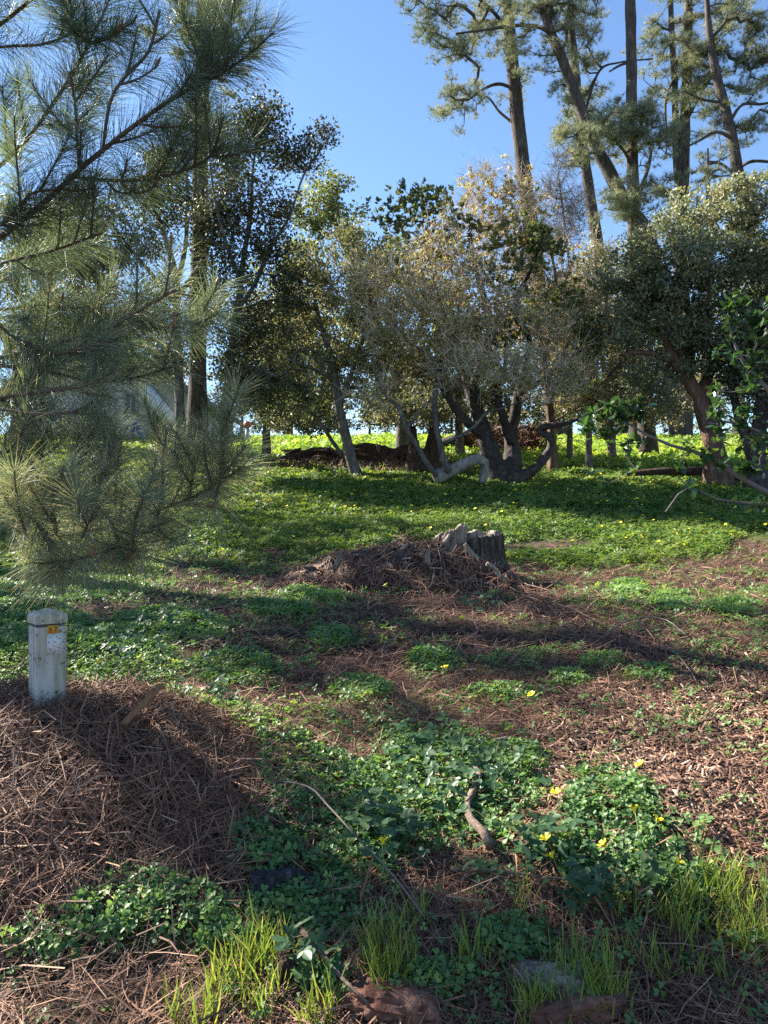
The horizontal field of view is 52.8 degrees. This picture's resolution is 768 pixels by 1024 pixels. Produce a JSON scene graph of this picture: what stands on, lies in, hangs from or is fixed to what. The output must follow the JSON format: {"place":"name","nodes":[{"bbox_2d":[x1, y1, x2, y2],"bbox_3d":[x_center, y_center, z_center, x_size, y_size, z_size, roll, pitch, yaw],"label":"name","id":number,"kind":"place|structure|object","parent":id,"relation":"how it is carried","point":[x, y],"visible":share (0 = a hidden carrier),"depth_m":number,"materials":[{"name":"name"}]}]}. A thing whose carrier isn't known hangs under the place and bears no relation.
{"place":"outdoors","nodes":[
{"label":"outdoors","id":0,"kind":"place"},
{"bbox_2d":[0,440,767,1023],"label":"ground","id":1,"kind":"structure","parent":0,"point":[86,1014],"depth_m":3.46,"materials":[{"name":"plant"}]},
{"bbox_2d":[0,142,23,164],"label":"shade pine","id":2,"kind":"object","parent":1,"relation":"on","point":[12,150],"visible":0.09,"depth_m":11.52,"materials":[{"name":"green plant"}]},
{"bbox_2d":[0,175,124,439],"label":"leafy oak","id":3,"kind":"object","parent":1,"relation":"on","point":[11,294],"visible":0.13,"depth_m":18.25,"materials":[{"name":"green plant"}]},
{"bbox_2d":[0,327,242,438],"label":"white house","id":4,"kind":"structure","parent":1,"relation":"on","point":[171,405],"depth_m":21.00,"materials":[{"name":"paint"}]},
{"bbox_2d":[73,363,99,383],"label":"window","id":5,"kind":"structure","parent":4,"relation":"in","point":[74,363],"depth_m":20.98,"materials":[{"name":"grey glass"}]},
{"bbox_2d":[124,391,138,415],"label":"window","id":6,"kind":"structure","parent":4,"relation":"in","point":[128,402],"depth_m":20.95,"materials":[{"name":"grey glass"}]},
{"bbox_2d":[25,134,239,470],"bbox_3d":[-4.289,-3.480,13.240,3.703,5.793,1.643,0,0,0],"label":"leafy oak","id":7,"kind":"object","parent":1,"relation":"on","point":[179,395],"visible":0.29,"depth_m":13.12,"materials":[{"name":"green plant"}]},
{"bbox_2d":[129,422,143,438],"bbox_3d":[-6.181,-1.992,19.500,0.534,0.557,0.104,0,0,0],"label":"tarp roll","id":8,"kind":"object","parent":1,"relation":"on","point":[136,429],"visible":0.34,"depth_m":19.46,"materials":[{"name":"blue plastic"}]},
{"bbox_2d":[118,319,186,377],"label":"tree","id":9,"kind":"object","parent":1,"relation":"on","point":[155,348],"depth_m":31.02,"materials":[{"name":"green plant"}]},
{"bbox_2d":[0,0,314,620],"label":"young pine","id":10,"kind":"object","parent":1,"relation":"on","point":[97,515],"visible":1,"depth_m":2.34,"materials":[{"name":"green plant"}]},
{"bbox_2d":[0,661,360,975],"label":"needle heap","id":11,"kind":"object","parent":1,"relation":"on","point":[228,787],"visible":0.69,"depth_m":2.03,"materials":[{"name":"plant"}]},
{"bbox_2d":[27,608,67,717],"bbox_3d":[-1.044,0.511,2.400,0.096,0.427,0.096,0,0,-42],"label":"marker post","id":12,"kind":"object","parent":11,"relation":"on","point":[47,654],"visible":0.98,"depth_m":2.37,"materials":[{"name":"plastic"}]},
{"bbox_2d":[109,683,165,736],"bbox_3d":[-0.731,0.596,2.226,0.202,0.202,0.012,0,0,-9],"label":"wooden stake","id":13,"kind":"object","parent":11,"relation":"on","point":[143,703],"visible":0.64,"depth_m":2.23,"materials":[{"name":"brown wood"}]},
{"bbox_2d":[143,341,224,398],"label":"crest bush","id":14,"kind":"object","parent":1,"relation":"on","point":[188,369],"visible":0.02,"depth_m":26.64,"materials":[{"name":"green plant"}]},
{"bbox_2d":[139,0,266,461],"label":"tall pine","id":15,"kind":"object","parent":1,"relation":"on","point":[197,391],"visible":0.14,"depth_m":14.37,"materials":[{"name":"green plant"}]},
{"bbox_2d":[184,355,296,434],"bbox_3d":[-4.994,-4.040,27.426,5.062,3.482,3.286,0,0,0],"label":"crest bush","id":16,"kind":"object","parent":1,"relation":"on","point":[251,415],"visible":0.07,"depth_m":27.60,"materials":[{"name":"green plant"}]},
{"bbox_2d":[244,421,250,440],"bbox_3d":[-3.357,-1.875,19.000,0.195,0.700,0.199,0,0,0],"label":"marker post","id":17,"kind":"object","parent":1,"relation":"on","point":[248,427],"visible":0.53,"depth_m":18.95,"materials":[{"name":"paint"}]},
{"bbox_2d":[170,78,343,476],"bbox_3d":[-1.991,-3.559,12.164,2.706,6.316,1.444,0,0,0],"label":"leafy oak","id":18,"kind":"object","parent":1,"relation":"on","point":[220,219],"visible":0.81,"depth_m":12.07,"materials":[{"name":"green plant"}]},
{"bbox_2d":[207,275,349,455],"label":"tree","id":19,"kind":"object","parent":1,"relation":"on","point":[307,428],"visible":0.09,"depth_m":15.40,"materials":[{"name":"green plant"}]},
{"bbox_2d":[245,862,312,901],"bbox_3d":[-0.255,0.894,1.869,0.166,0.080,0.102,2,-6,-29],"label":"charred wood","id":20,"kind":"object","parent":1,"relation":"on","point":[264,877],"visible":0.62,"depth_m":1.84,"materials":[{"name":"black wood"}]},
{"bbox_2d":[270,947,298,992],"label":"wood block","id":21,"kind":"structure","parent":1,"relation":"on","point":[287,964],"depth_m":1.60,"materials":[{"name":"brown wood"}]},
{"bbox_2d":[232,368,341,435],"bbox_3d":[-3.569,-4.045,28.832,4.132,3.511,3.128,0,0,-42],"label":"crest bush","id":22,"kind":"object","parent":1,"relation":"on","point":[288,428],"visible":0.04,"depth_m":28.87,"materials":[{"name":"green plant"}]},
{"bbox_2d":[232,326,343,434],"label":"tree","id":23,"kind":"object","parent":1,"relation":"on","point":[291,430],"visible":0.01,"depth_m":30.88,"materials":[{"name":"green plant"}]},
{"bbox_2d":[250,374,362,434],"bbox_3d":[-2.655,-4.028,28.364,4.076,3.414,3.261,0,0,33],"label":"crest bush","id":24,"kind":"object","parent":1,"relation":"on","point":[351,424],"visible":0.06,"depth_m":27.92,"materials":[{"name":"green plant"}]},
{"bbox_2d":[300,928,369,1004],"bbox_3d":[-0.106,0.930,1.588,0.016,0.053,0.234,0,0,-39],"label":"fallen twig","id":25,"kind":"object","parent":1,"relation":"on","point":[303,932],"visible":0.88,"depth_m":1.56,"materials":[{"name":"brown wood"}]},
{"bbox_2d":[231,217,451,477],"bbox_3d":[-0.634,-2.573,12.746,3.857,4.310,1.894,0,0,-10],"label":"leafy oak","id":26,"kind":"object","parent":1,"relation":"on","point":[347,358],"visible":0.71,"depth_m":12.52,"materials":[{"name":"green plant"}]},
{"bbox_2d":[271,780,425,917],"bbox_3d":[-0.099,0.822,1.954,0.059,0.164,0.602,0,0,-44],"label":"fallen twig","id":27,"kind":"object","parent":1,"relation":"on","point":[351,831],"visible":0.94,"depth_m":1.91,"materials":[{"name":"wood"}]},
{"bbox_2d":[236,161,477,447],"bbox_3d":[-0.504,-4.505,17.017,5.501,6.582,2.130,0,0,0],"label":"leafy oak","id":28,"kind":"object","parent":1,"relation":"on","point":[333,205],"visible":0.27,"depth_m":16.85,"materials":[{"name":"green plant"}]},
{"bbox_2d":[262,442,453,472],"bbox_3d":[-0.412,-0.876,13.769,3.486,0.813,1.442,0,0,0],"label":"rotten log","id":29,"kind":"object","parent":1,"relation":"on","point":[367,454],"visible":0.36,"depth_m":13.88,"materials":[{"name":"brown wood"}]},
{"bbox_2d":[327,366,410,433],"bbox_3d":[-0.600,-4.365,30.216,3.787,4.025,2.934,0,0,-12],"label":"crest bush","id":30,"kind":"object","parent":1,"relation":"on","point":[350,407],"visible":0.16,"depth_m":30.07,"materials":[{"name":"green plant"}]},
{"bbox_2d":[377,837,387,896],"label":"oxalis flower","id":31,"kind":"object","parent":1,"relation":"on","point":[382,840],"visible":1,"depth_m":1.88,"materials":[{"name":"green plant"}]},
{"bbox_2d":[94,583,671,992],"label":"bramble leaves","id":32,"kind":"object","parent":1,"relation":"on","point":[305,956],"visible":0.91,"depth_m":1.99,"materials":[{"name":"green plant"}]},
{"bbox_2d":[0,549,767,1023],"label":"oxalis patches","id":33,"kind":"object","parent":1,"relation":"on","point":[96,631],"visible":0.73,"depth_m":2.19,"materials":[{"name":"green plant"}]},
{"bbox_2d":[0,432,767,469],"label":"sunny grass","id":34,"kind":"structure","parent":1,"relation":"on","point":[289,441],"depth_m":17.17,"materials":[{"name":"green plant"}]},
{"bbox_2d":[339,975,442,1023],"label":"rock","id":35,"kind":"object","parent":1,"relation":"on","point":[380,1000],"visible":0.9,"depth_m":1.51,"materials":[{"name":"brown stone"}]},
{"bbox_2d":[271,524,552,596],"bbox_3d":[0.147,0.347,5.815,2.007,0.518,1.370,0,0,0],"label":"rotten stump","id":36,"kind":"object","parent":1,"relation":"on","point":[458,557],"visible":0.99,"depth_m":5.51,"materials":[{"name":"brown wood"}]},
{"bbox_2d":[380,366,454,434],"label":"crest bush","id":37,"kind":"object","parent":1,"relation":"on","point":[416,425],"visible":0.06,"depth_m":27.96,"materials":[{"name":"green plant"}]},
{"bbox_2d":[404,425,441,473],"bbox_3d":[0.696,-1.059,13.434,0.782,0.855,0.783,0,0,0],"label":"broken stump","id":38,"kind":"object","parent":1,"relation":"on","point":[414,461],"visible":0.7,"depth_m":13.19,"materials":[{"name":"brown wood"}]},
{"bbox_2d":[354,305,529,456],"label":"tree","id":39,"kind":"object","parent":1,"relation":"on","point":[460,396],"visible":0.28,"depth_m":15.37,"materials":[{"name":"green plant"}]},
{"bbox_2d":[405,375,492,434],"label":"crest bush","id":40,"kind":"object","parent":1,"relation":"on","point":[451,428],"visible":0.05,"depth_m":28.98,"materials":[{"name":"green plant"}]},
{"bbox_2d":[146,835,767,1023],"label":"grass tufts","id":41,"kind":"object","parent":1,"relation":"on","point":[375,963],"visible":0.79,"depth_m":1.64,"materials":[{"name":"green plant"}]},
{"bbox_2d":[330,194,607,485],"bbox_3d":[1.183,-2.484,11.495,4.133,4.446,2.005,0,0,0],"label":"toppled pale tree","id":42,"kind":"object","parent":1,"relation":"on","point":[446,472],"visible":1,"depth_m":11.41,"materials":[{"name":"green plant"}]},
{"bbox_2d":[464,763,495,849],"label":"dead branch","id":43,"kind":"object","parent":1,"relation":"on","point":[488,840],"visible":0.77,"depth_m":2.03,"materials":[{"name":"brown wood"}]},
{"bbox_2d":[394,0,566,434],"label":"tall pine","id":44,"kind":"object","parent":1,"relation":"on","point":[457,48],"visible":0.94,"depth_m":22.53,"materials":[{"name":"green plant"}]},
{"bbox_2d":[365,177,608,482],"bbox_3d":[1.614,-2.849,12.411,3.960,5.161,1.570,0,0,9],"label":"gnarled arbutus","id":45,"kind":"object","parent":1,"relation":"on","point":[507,467],"visible":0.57,"depth_m":12.15,"materials":[{"name":"green plant"}]},
{"bbox_2d":[442,424,539,447],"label":"bush","id":46,"kind":"object","parent":1,"relation":"on","point":[467,443],"visible":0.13,"depth_m":17.34,"materials":[{"name":"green plant"}]},
{"bbox_2d":[442,313,542,422],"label":"tree","id":47,"kind":"object","parent":1,"relation":"on","point":[507,371],"visible":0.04,"depth_m":31.89,"materials":[{"name":"green plant"}]},
{"bbox_2d":[494,736,511,741],"bbox_3d":[0.396,0.767,2.606,0.088,0.022,0.024,0,0,-37],"label":"bark sliver","id":48,"kind":"object","parent":1,"relation":"on","point":[500,738],"visible":0.5,"depth_m":2.60,"materials":[{"name":"grey wood"}]},
{"bbox_2d":[467,411,562,452],"bbox_3d":[2.846,-1.575,17.147,2.207,1.318,1.711,0,0,0],"label":"brush pile","id":49,"kind":"object","parent":1,"relation":"on","point":[524,437],"visible":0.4,"depth_m":16.78,"materials":[{"name":"wood"}]},
{"bbox_2d":[450,866,581,880],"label":"fallen twig","id":50,"kind":"object","parent":1,"relation":"on","point":[495,870],"visible":0.69,"depth_m":1.88,"materials":[{"name":"brown wood"}]},
{"bbox_2d":[472,391,566,430],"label":"crest bush","id":51,"kind":"object","parent":1,"relation":"on","point":[523,418],"visible":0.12,"depth_m":29.50,"materials":[{"name":"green plant"}]},
{"bbox_2d":[440,144,615,473],"bbox_3d":[2.410,-3.408,13.181,3.229,5.613,1.760,0,0,0],"label":"twiggy tree","id":52,"kind":"object","parent":1,"relation":"on","point":[552,463],"visible":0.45,"depth_m":13.08,"materials":[{"name":"brown plant"}]},
{"bbox_2d":[528,691,542,714],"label":"oxalis flower","id":53,"kind":"object","parent":1,"relation":"on","point":[531,693],"visible":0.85,"depth_m":2.81,"materials":[{"name":"yellow plant"}]},
{"bbox_2d":[506,958,586,994],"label":"rock","id":54,"kind":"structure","parent":1,"relation":"on","point":[532,964],"depth_m":1.61,"materials":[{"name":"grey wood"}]},
{"bbox_2d":[539,833,558,865],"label":"oxalis flower","id":55,"kind":"object","parent":1,"relation":"on","point":[546,836],"visible":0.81,"depth_m":1.90,"materials":[{"name":"yellow plant"}]},
{"bbox_2d":[550,788,560,814],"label":"oxalis flower","id":56,"kind":"object","parent":1,"relation":"on","point":[556,791],"visible":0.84,"depth_m":2.06,"materials":[{"name":"yellow plant"}]},
{"bbox_2d":[528,133,599,459],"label":"bare sapling","id":57,"kind":"object","parent":1,"relation":"on","point":[569,210],"visible":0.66,"depth_m":14.92,"materials":[{"name":"beige plant"}]},
{"bbox_2d":[545,850,583,917],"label":"oxalis flower","id":58,"kind":"object","parent":1,"relation":"on","point":[550,854],"visible":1,"depth_m":1.83,"materials":[{"name":"green plant"}]},
{"bbox_2d":[503,584,639,631],"bbox_3d":[1.015,0.544,4.621,0.073,0.098,1.661,0,0,-15],"label":"fallen twig","id":59,"kind":"object","parent":1,"relation":"on","point":[568,607],"visible":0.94,"depth_m":4.48,"materials":[{"name":"brown wood"}]},
{"bbox_2d":[455,0,689,436],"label":"tall pine","id":60,"kind":"object","parent":1,"relation":"on","point":[560,51],"visible":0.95,"depth_m":21.39,"materials":[{"name":"green plant"}]},
{"bbox_2d":[516,987,631,1023],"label":"rotten wood","id":61,"kind":"object","parent":1,"relation":"on","point":[563,1009],"visible":0.69,"depth_m":1.51,"materials":[{"name":"brown wood"}]},
{"bbox_2d":[553,982,596,995],"bbox_3d":[0.391,0.996,1.586,0.112,0.069,0.116,15,-1,-33],"label":"bark slab","id":62,"kind":"object","parent":1,"relation":"on","point":[574,991],"depth_m":1.56,"materials":[{"name":"grey wood"}]},
{"bbox_2d":[548,0,627,437],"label":"tall pine","id":63,"kind":"object","parent":1,"relation":"on","point":[588,170],"visible":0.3,"depth_m":23.86,"materials":[{"name":"green plant"}]},
{"bbox_2d":[580,420,614,433],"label":"crest bush","id":64,"kind":"object","parent":1,"relation":"on","point":[599,426],"visible":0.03,"depth_m":28.96,"materials":[{"name":"green plant"}]},
{"bbox_2d":[515,261,694,459],"bbox_3d":[4.369,-3.045,15.482,3.870,4.162,1.868,0,0,0],"label":"tree","id":65,"kind":"object","parent":1,"relation":"on","point":[611,448],"visible":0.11,"depth_m":15.41,"materials":[{"name":"green plant"}]},
{"bbox_2d":[534,221,682,467],"bbox_3d":[3.920,-2.828,13.511,2.729,4.374,1.562,0,0,0],"label":"thin tree","id":66,"kind":"object","parent":1,"relation":"on","point":[617,365],"visible":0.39,"depth_m":13.36,"materials":[{"name":"green plant"}]},
{"bbox_2d":[597,838,626,875],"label":"oxalis flower","id":67,"kind":"object","parent":1,"relation":"on","point":[601,842],"visible":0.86,"depth_m":1.87,"materials":[{"name":"yellow plant"}]},
{"bbox_2d":[545,0,706,438],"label":"tall pine","id":68,"kind":"object","parent":1,"relation":"on","point":[630,115],"visible":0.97,"depth_m":19.87,"materials":[{"name":"green plant"}]},
{"bbox_2d":[628,805,642,849],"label":"oxalis flower","id":69,"kind":"object","parent":1,"relation":"on","point":[634,808],"visible":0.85,"depth_m":1.96,"materials":[{"name":"green plant"}]},
{"bbox_2d":[512,634,767,869],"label":"bark chips","id":70,"kind":"object","parent":1,"relation":"on","point":[674,779],"visible":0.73,"depth_m":2.52,"materials":[{"name":"brown wood"}]},
{"bbox_2d":[634,759,656,786],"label":"oxalis flower","id":71,"kind":"object","parent":70,"relation":"on","point":[639,762],"visible":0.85,"depth_m":2.15,"materials":[{"name":"yellow plant"}]},
{"bbox_2d":[660,645,696,680],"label":"fallen twig","id":72,"kind":"object","parent":70,"relation":"on","point":[680,658],"visible":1,"depth_m":3.48,"materials":[{"name":"wood"}]},
{"bbox_2d":[603,617,685,636],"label":"fallen twig","id":73,"kind":"object","parent":1,"relation":"on","point":[605,635],"visible":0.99,"depth_m":3.97,"materials":[{"name":"brown wood"}]},
{"bbox_2d":[589,238,717,457],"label":"thick trunk tree","id":74,"kind":"object","parent":1,"relation":"on","point":[651,446],"visible":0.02,"depth_m":16.33,"materials":[{"name":"green plant"}]},
{"bbox_2d":[649,814,664,840],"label":"oxalis flower","id":75,"kind":"object","parent":1,"relation":"on","point":[658,819],"visible":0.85,"depth_m":1.93,"materials":[{"name":"yellow plant"}]},
{"bbox_2d":[575,288,767,512],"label":"leafy oak","id":76,"kind":"object","parent":1,"relation":"on","point":[619,412],"visible":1,"depth_m":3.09,"materials":[{"name":"green plant"}]},
{"bbox_2d":[658,856,684,897],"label":"oxalis flower","id":77,"kind":"object","parent":1,"relation":"on","point":[682,861],"visible":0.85,"depth_m":1.81,"materials":[{"name":"yellow plant"}]},
{"bbox_2d":[590,166,767,490],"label":"round oak","id":78,"kind":"object","parent":1,"relation":"on","point":[747,255],"visible":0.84,"depth_m":11.13,"materials":[{"name":"green plant"}]},
{"bbox_2d":[626,467,739,480],"bbox_3d":[4.705,-0.559,11.598,2.124,0.242,0.151,0,0,0],"label":"fallen log","id":79,"kind":"object","parent":1,"relation":"on","point":[692,471],"visible":0.46,"depth_m":11.55,"materials":[{"name":"brown wood"}]},
{"bbox_2d":[619,0,767,437],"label":"tall pine","id":80,"kind":"object","parent":1,"relation":"on","point":[689,61],"visible":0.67,"depth_m":22.18,"materials":[{"name":"green plant"}]},
{"bbox_2d":[655,372,753,433],"bbox_3d":[11.613,-3.815,27.542,5.150,2.894,3.144,0,0,0],"label":"crest bush","id":81,"kind":"object","parent":1,"relation":"on","point":[665,429],"visible":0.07,"depth_m":27.20,"materials":[{"name":"green plant"}]},
{"bbox_2d":[684,143,740,400],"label":"young pine","id":82,"kind":"object","parent":1,"relation":"on","point":[707,172],"visible":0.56,"depth_m":17.95,"materials":[{"name":"green plant"}]},
{"bbox_2d":[664,0,767,302],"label":"tall pine","id":83,"kind":"object","parent":1,"relation":"on","point":[723,103],"visible":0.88,"depth_m":20.92,"materials":[{"name":"green plant"}]},
{"bbox_2d":[695,269,752,433],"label":"tree","id":84,"kind":"object","parent":1,"relation":"on","point":[713,340],"visible":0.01,"depth_m":29.91,"materials":[{"name":"green plant"}]},
{"bbox_2d":[697,284,767,493],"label":"forked oak","id":85,"kind":"object","parent":1,"relation":"on","point":[731,374],"visible":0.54,"depth_m":10.78,"materials":[{"name":"green plant"}]},
{"bbox_2d":[0,458,767,577],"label":"meadow","id":86,"kind":"structure","parent":0,"point":[651,496],"depth_m":8.97,"materials":[{"name":"green plant"}]},
{"bbox_2d":[133,462,747,505],"bbox_3d":[0.084,-0.447,11.778,12.878,0.983,4.584,0,0,0],"label":"flower scatter","id":87,"kind":"object","parent":86,"relation":"on","point":[492,479],"visible":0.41,"depth_m":10.73,"materials":[{"name":"yellow plant"}]},
{"bbox_2d":[0,0,767,435],"label":"sky","id":88,"kind":"structure","parent":0,"point":[360,67],"materials":[{"name":"blue"}]}
]}

